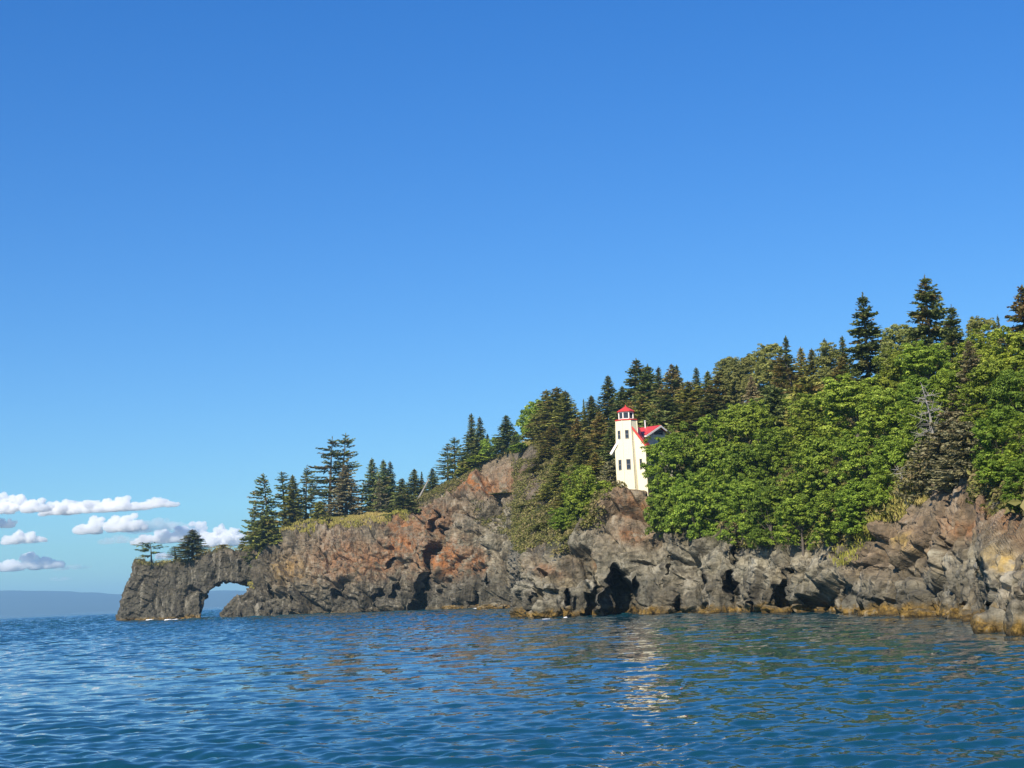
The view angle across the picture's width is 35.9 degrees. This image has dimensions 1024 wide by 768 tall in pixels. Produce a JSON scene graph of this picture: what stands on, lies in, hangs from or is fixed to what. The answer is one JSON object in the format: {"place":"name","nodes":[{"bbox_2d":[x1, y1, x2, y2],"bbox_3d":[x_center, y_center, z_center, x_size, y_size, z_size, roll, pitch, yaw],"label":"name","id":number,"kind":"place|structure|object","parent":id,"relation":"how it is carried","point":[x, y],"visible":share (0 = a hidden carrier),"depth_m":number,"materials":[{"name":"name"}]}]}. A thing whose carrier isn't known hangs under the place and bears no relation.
{"place":"outdoors","nodes":[
{"label":"outdoors","id":0,"kind":"place"},
{"bbox_2d":[0,590,245,616],"bbox_3d":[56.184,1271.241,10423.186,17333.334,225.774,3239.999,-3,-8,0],"label":"hills","id":1,"kind":"structure","parent":0,"point":[18,603],"depth_m":9773.53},
{"bbox_2d":[0,607,1023,767],"bbox_3d":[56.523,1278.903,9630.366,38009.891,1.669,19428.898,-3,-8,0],"label":"sea","id":2,"kind":"structure","parent":0,"point":[448,688],"depth_m":43.76,"materials":[{"name":"liquid"}]},
{"bbox_2d":[115,546,259,620],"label":"sea arch","id":3,"kind":"structure","parent":2,"relation":"in","point":[178,589],"depth_m":390.78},
{"bbox_2d":[172,529,210,557],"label":"spruce tree","id":4,"kind":"object","parent":3,"relation":"on","point":[196,547],"visible":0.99,"depth_m":392.99,"materials":[{"name":"green plant"}]},
{"bbox_2d":[532,598,577,618],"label":"boulder","id":5,"kind":"object","parent":2,"relation":"in","point":[552,607],"visible":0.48,"depth_m":163.82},
{"bbox_2d":[970,607,1005,633],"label":"boulder","id":6,"kind":"object","parent":2,"relation":"in","point":[990,619],"visible":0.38,"depth_m":71.02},
{"bbox_2d":[1003,599,1023,635],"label":"boulder","id":7,"kind":"object","parent":2,"relation":"in","point":[1013,622],"visible":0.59,"depth_m":66.48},
{"bbox_2d":[0,0,1023,593],"label":"sky","id":8,"kind":"structure","parent":0,"point":[238,238],"materials":[{"name":"blue"}]},
{"bbox_2d":[219,403,1023,621],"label":"headland","id":9,"kind":"structure","parent":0,"point":[938,553],"depth_m":169.07,"materials":[{"name":"stone"}]},
{"bbox_2d":[239,474,276,534],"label":"spruce tree","id":10,"kind":"object","parent":9,"relation":"on","point":[261,491],"visible":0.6,"depth_m":387.58,"materials":[{"name":"green plant"}]},
{"bbox_2d":[240,514,282,547],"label":"bush","id":11,"kind":"object","parent":9,"relation":"on","point":[266,528],"visible":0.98,"depth_m":378.80,"materials":[{"name":"green plant"}]},
{"bbox_2d":[275,474,307,525],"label":"spruce tree","id":12,"kind":"object","parent":9,"relation":"on","point":[296,513],"visible":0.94,"depth_m":386.84,"materials":[{"name":"green plant"}]},
{"bbox_2d":[269,472,313,520],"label":"spruce tree","id":13,"kind":"object","parent":9,"relation":"on","point":[277,495],"visible":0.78,"depth_m":389.46,"materials":[{"name":"green plant"}]},
{"bbox_2d":[298,467,319,518],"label":"spruce tree","id":14,"kind":"object","parent":9,"relation":"on","point":[310,506],"visible":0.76,"depth_m":391.08,"materials":[{"name":"green plant"}]},
{"bbox_2d":[300,436,349,512],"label":"spruce tree","id":15,"kind":"object","parent":9,"relation":"on","point":[326,481],"visible":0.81,"depth_m":387.14,"materials":[{"name":"green plant"}]},
{"bbox_2d":[324,433,364,514],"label":"spruce tree","id":16,"kind":"object","parent":9,"relation":"on","point":[350,465],"visible":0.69,"depth_m":390.40,"materials":[{"name":"green plant"}]},
{"bbox_2d":[320,464,369,517],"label":"spruce tree","id":17,"kind":"object","parent":9,"relation":"on","point":[344,498],"visible":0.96,"depth_m":380.63,"materials":[{"name":"green plant"}]},
{"bbox_2d":[357,458,386,511],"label":"spruce tree","id":18,"kind":"object","parent":9,"relation":"on","point":[369,481],"visible":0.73,"depth_m":384.17,"materials":[{"name":"green plant"}]},
{"bbox_2d":[366,459,397,511],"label":"spruce tree","id":19,"kind":"object","parent":9,"relation":"on","point":[385,478],"visible":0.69,"depth_m":382.92,"materials":[{"name":"green plant"}]},
{"bbox_2d":[380,494,421,517],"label":"bush","id":20,"kind":"object","parent":9,"relation":"on","point":[404,501],"visible":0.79,"depth_m":365.96,"materials":[{"name":"green plant"}]},
{"bbox_2d":[401,469,425,496],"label":"spruce tree","id":21,"kind":"object","parent":9,"relation":"on","point":[413,489],"visible":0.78,"depth_m":377.46,"materials":[{"name":"green plant"}]},
{"bbox_2d":[454,413,482,468],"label":"spruce tree","id":22,"kind":"object","parent":9,"relation":"on","point":[471,433],"visible":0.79,"depth_m":359.84,"materials":[{"name":"green plant"}]},
{"bbox_2d":[463,416,489,464],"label":"spruce tree","id":23,"kind":"object","parent":9,"relation":"on","point":[479,437],"visible":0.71,"depth_m":358.14,"materials":[{"name":"green plant"}]},
{"bbox_2d":[488,415,522,451],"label":"spruce tree","id":24,"kind":"object","parent":9,"relation":"on","point":[501,440],"visible":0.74,"depth_m":349.75,"materials":[{"name":"green plant"}]},
{"bbox_2d":[514,399,545,438],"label":"alder tree","id":25,"kind":"object","parent":9,"relation":"on","point":[527,411],"visible":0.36,"depth_m":315.46,"materials":[{"name":"green plant"}]},
{"bbox_2d":[136,438,929,588],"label":"grass","id":26,"kind":"structure","parent":9,"relation":"on","point":[874,517],"depth_m":318.44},
{"bbox_2d":[520,389,550,441],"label":"spruce tree","id":27,"kind":"object","parent":9,"relation":"on","point":[544,397],"visible":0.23,"depth_m":312.38,"materials":[{"name":"green plant"}]},
{"bbox_2d":[532,424,563,451],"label":"spruce tree","id":28,"kind":"object","parent":9,"relation":"on","point":[553,437],"visible":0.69,"depth_m":287.77,"materials":[{"name":"green plant"}]},
{"bbox_2d":[525,387,577,443],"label":"spruce tree","id":29,"kind":"object","parent":9,"relation":"on","point":[554,398],"visible":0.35,"depth_m":304.61,"materials":[{"name":"green plant"}]},
{"bbox_2d":[538,456,571,492],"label":"spruce tree","id":30,"kind":"object","parent":9,"relation":"on","point":[555,481],"visible":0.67,"depth_m":228.58,"materials":[{"name":"green plant"}]},
{"bbox_2d":[543,431,578,467],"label":"spruce tree","id":31,"kind":"object","parent":9,"relation":"on","point":[568,444],"visible":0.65,"depth_m":246.99,"materials":[{"name":"green plant"}]},
{"bbox_2d":[547,507,574,531],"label":"leafy bush","id":32,"kind":"object","parent":9,"relation":"on","point":[558,518],"visible":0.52,"depth_m":181.78,"materials":[{"name":"green plant"}]},
{"bbox_2d":[543,390,581,438],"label":"spruce tree","id":33,"kind":"object","parent":9,"relation":"on","point":[565,416],"visible":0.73,"depth_m":298.96,"materials":[{"name":"green plant"}]},
{"bbox_2d":[559,464,605,524],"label":"leafy bush","id":34,"kind":"object","parent":9,"relation":"on","point":[573,504],"visible":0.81,"depth_m":176.38,"materials":[{"name":"green plant"}]},
{"bbox_2d":[566,437,598,475],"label":"spruce tree","id":35,"kind":"object","parent":9,"relation":"on","point":[583,446],"visible":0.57,"depth_m":218.96,"materials":[{"name":"green plant"}]},
{"bbox_2d":[570,395,600,432],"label":"spruce tree","id":36,"kind":"object","parent":9,"relation":"on","point":[588,415],"visible":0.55,"depth_m":275.61,"materials":[{"name":"green plant"}]},
{"bbox_2d":[574,412,614,454],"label":"spruce tree","id":37,"kind":"object","parent":9,"relation":"on","point":[600,423],"visible":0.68,"depth_m":226.52,"materials":[{"name":"green plant"}]},
{"bbox_2d":[589,376,618,428],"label":"spruce tree","id":38,"kind":"object","parent":9,"relation":"on","point":[608,400],"visible":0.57,"depth_m":263.16,"materials":[{"name":"green plant"}]},
{"bbox_2d":[594,427,615,461],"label":"spruce tree","id":39,"kind":"object","parent":9,"relation":"on","point":[610,440],"visible":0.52,"depth_m":213.19,"materials":[{"name":"green plant"}]},
{"bbox_2d":[607,359,652,427],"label":"spruce tree","id":40,"kind":"object","parent":9,"relation":"on","point":[634,381],"visible":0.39,"depth_m":256.21,"materials":[{"name":"green plant"}]},
{"bbox_2d":[610,405,672,496],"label":"lighthouse","id":41,"kind":"object","parent":9,"relation":"on","point":[626,452],"visible":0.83,"depth_m":177.48,"materials":[{"name":"paint"}]},
{"bbox_2d":[628,394,655,427],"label":"spruce tree","id":42,"kind":"object","parent":9,"relation":"on","point":[641,409],"visible":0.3,"depth_m":233.28,"materials":[{"name":"green plant"}]},
{"bbox_2d":[623,364,662,413],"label":"spruce tree","id":43,"kind":"object","parent":9,"relation":"on","point":[647,391],"visible":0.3,"depth_m":252.74,"materials":[{"name":"green plant"}]},
{"bbox_2d":[639,410,680,434],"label":"spruce tree","id":44,"kind":"object","parent":9,"relation":"on","point":[657,417],"visible":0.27,"depth_m":212.07,"materials":[{"name":"green plant"}]},
{"bbox_2d":[637,394,683,426],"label":"spruce tree","id":45,"kind":"object","parent":9,"relation":"on","point":[666,403],"visible":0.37,"depth_m":224.87,"materials":[{"name":"green plant"}]},
{"bbox_2d":[640,435,684,504],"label":"alder tree","id":46,"kind":"object","parent":9,"relation":"on","point":[665,482],"visible":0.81,"depth_m":168.21,"materials":[{"name":"green plant"}]},
{"bbox_2d":[650,364,684,411],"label":"spruce tree","id":47,"kind":"object","parent":9,"relation":"on","point":[673,383],"visible":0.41,"depth_m":239.40,"materials":[{"name":"green plant"}]},
{"bbox_2d":[643,489,693,537],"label":"alder tree","id":48,"kind":"object","parent":9,"relation":"on","point":[663,510],"visible":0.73,"depth_m":166.06,"materials":[{"name":"green plant"}]},
{"bbox_2d":[667,401,699,435],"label":"spruce tree","id":49,"kind":"object","parent":9,"relation":"on","point":[686,417],"visible":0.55,"depth_m":212.82,"materials":[{"name":"green plant"}]},
{"bbox_2d":[654,421,713,493],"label":"alder tree","id":50,"kind":"object","parent":9,"relation":"on","point":[688,463],"visible":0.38,"depth_m":173.18,"materials":[{"name":"green plant"}]},
{"bbox_2d":[673,381,702,415],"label":"spruce tree","id":51,"kind":"object","parent":9,"relation":"on","point":[688,392],"visible":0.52,"depth_m":228.05,"materials":[{"name":"green plant"}]},
{"bbox_2d":[659,470,720,540],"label":"alder tree","id":52,"kind":"object","parent":9,"relation":"on","point":[680,493],"visible":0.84,"depth_m":159.97,"materials":[{"name":"green plant"}]},
{"bbox_2d":[685,394,728,428],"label":"spruce tree","id":53,"kind":"object","parent":9,"relation":"on","point":[710,405],"visible":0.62,"depth_m":210.81,"materials":[{"name":"green plant"}]},
{"bbox_2d":[680,414,740,480],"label":"alder tree","id":54,"kind":"object","parent":9,"relation":"on","point":[718,434],"visible":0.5,"depth_m":172.82,"materials":[{"name":"green plant"}]},
{"bbox_2d":[687,458,737,528],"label":"alder tree","id":55,"kind":"object","parent":9,"relation":"on","point":[718,486],"visible":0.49,"depth_m":158.66,"materials":[{"name":"green plant"}]},
{"bbox_2d":[693,369,740,409],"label":"spruce tree","id":56,"kind":"object","parent":9,"relation":"on","point":[712,391],"visible":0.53,"depth_m":220.69,"materials":[{"name":"green plant"}]},
{"bbox_2d":[411,381,1023,556],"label":"undergrowth","id":57,"kind":"object","parent":9,"relation":"on","point":[521,518],"visible":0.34,"depth_m":173.75,"materials":[{"name":"green plant"}]},
{"bbox_2d":[707,356,745,404],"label":"poplar tree","id":58,"kind":"object","parent":9,"relation":"on","point":[722,363],"visible":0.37,"depth_m":220.81,"materials":[{"name":"green plant"}]},
{"bbox_2d":[714,478,768,552],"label":"alder tree","id":59,"kind":"object","parent":9,"relation":"on","point":[739,495],"visible":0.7,"depth_m":150.18,"materials":[{"name":"green plant"}]},
{"bbox_2d":[721,357,761,404],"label":"poplar tree","id":60,"kind":"object","parent":9,"relation":"on","point":[732,369],"visible":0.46,"depth_m":216.48,"materials":[{"name":"green plant"}]},
{"bbox_2d":[711,398,777,459],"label":"alder tree","id":61,"kind":"object","parent":9,"relation":"on","point":[745,419],"visible":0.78,"depth_m":172.25,"materials":[{"name":"green plant"}]},
{"bbox_2d":[721,443,780,491],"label":"alder tree","id":62,"kind":"object","parent":9,"relation":"on","point":[742,470],"visible":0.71,"depth_m":155.97,"materials":[{"name":"green plant"}]},
{"bbox_2d":[733,353,768,403],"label":"poplar tree","id":63,"kind":"object","parent":9,"relation":"on","point":[744,361],"visible":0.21,"depth_m":210.78,"materials":[{"name":"green plant"}]},
{"bbox_2d":[747,343,784,391],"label":"poplar tree","id":64,"kind":"object","parent":9,"relation":"on","point":[769,352],"visible":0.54,"depth_m":204.88,"materials":[{"name":"green plant"}]},
{"bbox_2d":[743,485,793,552],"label":"alder tree","id":65,"kind":"object","parent":9,"relation":"on","point":[758,536],"visible":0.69,"depth_m":145.10,"materials":[{"name":"green plant"}]},
{"bbox_2d":[746,385,792,438],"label":"tree","id":66,"kind":"object","parent":9,"relation":"on","point":[769,394],"visible":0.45,"depth_m":178.93,"materials":[{"name":"green plant"}]},
{"bbox_2d":[752,427,795,474],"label":"alder tree","id":67,"kind":"object","parent":9,"relation":"on","point":[777,445],"visible":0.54,"depth_m":158.97,"materials":[{"name":"green plant"}]},
{"bbox_2d":[764,468,803,524],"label":"alder tree","id":68,"kind":"object","parent":9,"relation":"on","point":[786,485],"visible":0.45,"depth_m":144.94,"materials":[{"name":"green plant"}]},
{"bbox_2d":[764,354,803,400],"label":"spruce tree","id":69,"kind":"object","parent":9,"relation":"on","point":[791,378],"visible":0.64,"depth_m":184.98,"materials":[{"name":"green plant"}]},
{"bbox_2d":[773,494,819,555],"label":"alder tree","id":70,"kind":"object","parent":9,"relation":"on","point":[788,507],"visible":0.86,"depth_m":137.18,"materials":[{"name":"green plant"}]},
{"bbox_2d":[776,375,823,427],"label":"tree","id":71,"kind":"object","parent":9,"relation":"on","point":[807,384],"visible":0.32,"depth_m":172.54,"materials":[{"name":"green plant"}]},
{"bbox_2d":[776,393,845,458],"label":"alder tree","id":72,"kind":"object","parent":9,"relation":"on","point":[806,425],"visible":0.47,"depth_m":152.31,"materials":[{"name":"green plant"}]},
{"bbox_2d":[788,435,855,508],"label":"alder tree","id":73,"kind":"object","parent":9,"relation":"on","point":[816,453],"visible":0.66,"depth_m":137.01,"materials":[{"name":"green plant"}]},
{"bbox_2d":[804,489,853,546],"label":"alder tree","id":74,"kind":"object","parent":9,"relation":"on","point":[826,519],"visible":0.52,"depth_m":128.80,"materials":[{"name":"green plant"}]},
{"bbox_2d":[812,342,853,384],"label":"poplar tree","id":75,"kind":"object","parent":9,"relation":"on","point":[824,359],"visible":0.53,"depth_m":178.24,"materials":[{"name":"green plant"}]},
{"bbox_2d":[810,373,885,442],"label":"alder tree","id":76,"kind":"object","parent":9,"relation":"on","point":[846,397],"visible":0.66,"depth_m":143.47,"materials":[{"name":"green plant"}]},
{"bbox_2d":[822,428,883,486],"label":"alder tree","id":77,"kind":"object","parent":9,"relation":"on","point":[861,449],"visible":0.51,"depth_m":129.14,"materials":[{"name":"green plant"}]},
{"bbox_2d":[832,480,876,540],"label":"alder tree","id":78,"kind":"object","parent":9,"relation":"on","point":[854,496],"visible":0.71,"depth_m":123.30,"materials":[{"name":"green plant"}]},
{"bbox_2d":[839,292,887,386],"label":"spruce tree","id":79,"kind":"object","parent":9,"relation":"on","point":[865,349],"visible":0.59,"depth_m":163.10,"materials":[{"name":"green plant"}]},
{"bbox_2d":[864,469,899,506],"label":"alder tree","id":80,"kind":"object","parent":9,"relation":"on","point":[880,493],"visible":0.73,"depth_m":119.75,"materials":[{"name":"green plant"}]},
{"bbox_2d":[854,383,924,446],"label":"alder tree","id":81,"kind":"object","parent":9,"relation":"on","point":[887,399],"visible":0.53,"depth_m":130.64,"materials":[{"name":"green plant"}]},
{"bbox_2d":[865,427,920,474],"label":"alder tree","id":82,"kind":"object","parent":9,"relation":"on","point":[887,453],"visible":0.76,"depth_m":120.49,"materials":[{"name":"green plant"}]},
{"bbox_2d":[879,324,915,376],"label":"poplar tree","id":83,"kind":"object","parent":9,"relation":"on","point":[891,339],"visible":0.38,"depth_m":156.85,"materials":[{"name":"green plant"}]},
{"bbox_2d":[872,346,929,391],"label":"alder tree","id":84,"kind":"object","parent":9,"relation":"on","point":[892,373],"visible":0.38,"depth_m":143.76,"materials":[{"name":"green plant"}]},
{"bbox_2d":[893,438,933,501],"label":"spruce tree","id":85,"kind":"object","parent":9,"relation":"on","point":[915,476],"visible":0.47,"depth_m":114.84,"materials":[{"name":"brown plant"}]},
{"bbox_2d":[896,400,945,451],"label":"alder tree","id":86,"kind":"object","parent":9,"relation":"on","point":[911,420],"visible":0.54,"depth_m":118.02,"materials":[{"name":"green plant"}]},
{"bbox_2d":[895,376,949,423],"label":"alder tree","id":87,"kind":"object","parent":9,"relation":"on","point":[912,388],"visible":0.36,"depth_m":124.62,"materials":[{"name":"green plant"}]},
{"bbox_2d":[893,339,953,399],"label":"alder tree","id":88,"kind":"object","parent":9,"relation":"on","point":[923,359],"visible":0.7,"depth_m":133.88,"materials":[{"name":"green plant"}]},
{"bbox_2d":[909,382,944,441],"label":"dead tree","id":89,"kind":"object","parent":9,"relation":"on","point":[931,429],"visible":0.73,"depth_m":114.63,"materials":[{"name":"grey wood"}]},
{"bbox_2d":[898,274,958,377],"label":"spruce tree","id":90,"kind":"object","parent":9,"relation":"on","point":[932,299],"visible":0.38,"depth_m":145.67,"materials":[{"name":"green plant"}]},
{"bbox_2d":[912,411,970,470],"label":"spruce tree","id":91,"kind":"object","parent":9,"relation":"on","point":[949,416],"visible":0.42,"depth_m":110.31,"materials":[{"name":"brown plant"}]},
{"bbox_2d":[924,449,962,491],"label":"spruce tree","id":92,"kind":"object","parent":9,"relation":"on","point":[942,485],"visible":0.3,"depth_m":108.80,"materials":[{"name":"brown plant"}]},
{"bbox_2d":[926,368,967,418],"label":"alder tree","id":93,"kind":"object","parent":9,"relation":"on","point":[945,379],"visible":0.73,"depth_m":120.96,"materials":[{"name":"green plant"}]},
{"bbox_2d":[934,305,966,372],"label":"spruce tree","id":94,"kind":"object","parent":9,"relation":"on","point":[952,337],"visible":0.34,"depth_m":139.39,"materials":[{"name":"green plant"}]},
{"bbox_2d":[921,421,996,479],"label":"spruce tree","id":95,"kind":"object","parent":9,"relation":"on","point":[963,434],"visible":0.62,"depth_m":103.40,"materials":[{"name":"green plant"}]},
{"bbox_2d":[941,340,989,412],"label":"spruce tree","id":96,"kind":"object","parent":9,"relation":"on","point":[969,364],"visible":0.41,"depth_m":120.24,"materials":[{"name":"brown plant"}]},
{"bbox_2d":[950,324,1002,370],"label":"alder tree","id":97,"kind":"object","parent":9,"relation":"on","point":[979,346],"visible":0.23,"depth_m":128.34,"materials":[{"name":"green plant"}]},
{"bbox_2d":[954,359,1013,431],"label":"alder tree","id":98,"kind":"object","parent":9,"relation":"on","point":[985,372],"visible":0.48,"depth_m":109.41,"materials":[{"name":"green plant"}]},
{"bbox_2d":[965,315,1002,346],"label":"poplar tree","id":99,"kind":"object","parent":9,"relation":"on","point":[975,323],"visible":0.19,"depth_m":140.66,"materials":[{"name":"green plant"}]},
{"bbox_2d":[970,405,1023,484],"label":"alder tree","id":100,"kind":"object","parent":9,"relation":"on","point":[983,435],"visible":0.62,"depth_m":93.61,"materials":[{"name":"green plant"}]},
{"bbox_2d":[976,325,1023,385],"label":"alder tree","id":101,"kind":"object","parent":9,"relation":"on","point":[1015,360],"visible":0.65,"depth_m":120.43,"materials":[{"name":"green plant"}]},
{"bbox_2d":[983,369,1023,433],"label":"alder tree","id":102,"kind":"object","parent":9,"relation":"on","point":[998,389],"visible":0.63,"depth_m":104.94,"materials":[{"name":"green plant"}]},
{"bbox_2d":[988,284,1023,379],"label":"spruce tree","id":103,"kind":"object","parent":9,"relation":"on","point":[1019,309],"visible":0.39,"depth_m":122.94,"materials":[{"name":"green plant"}]},
{"bbox_2d":[995,412,1023,483],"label":"alder tree","id":104,"kind":"object","parent":9,"relation":"on","point":[1014,447],"visible":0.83,"depth_m":90.36,"materials":[{"name":"green plant"}]},
{"bbox_2d":[999,452,1023,513],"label":"alder tree","id":105,"kind":"object","parent":9,"relation":"on","point":[1017,468],"visible":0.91,"depth_m":82.52,"materials":[{"name":"green plant"}]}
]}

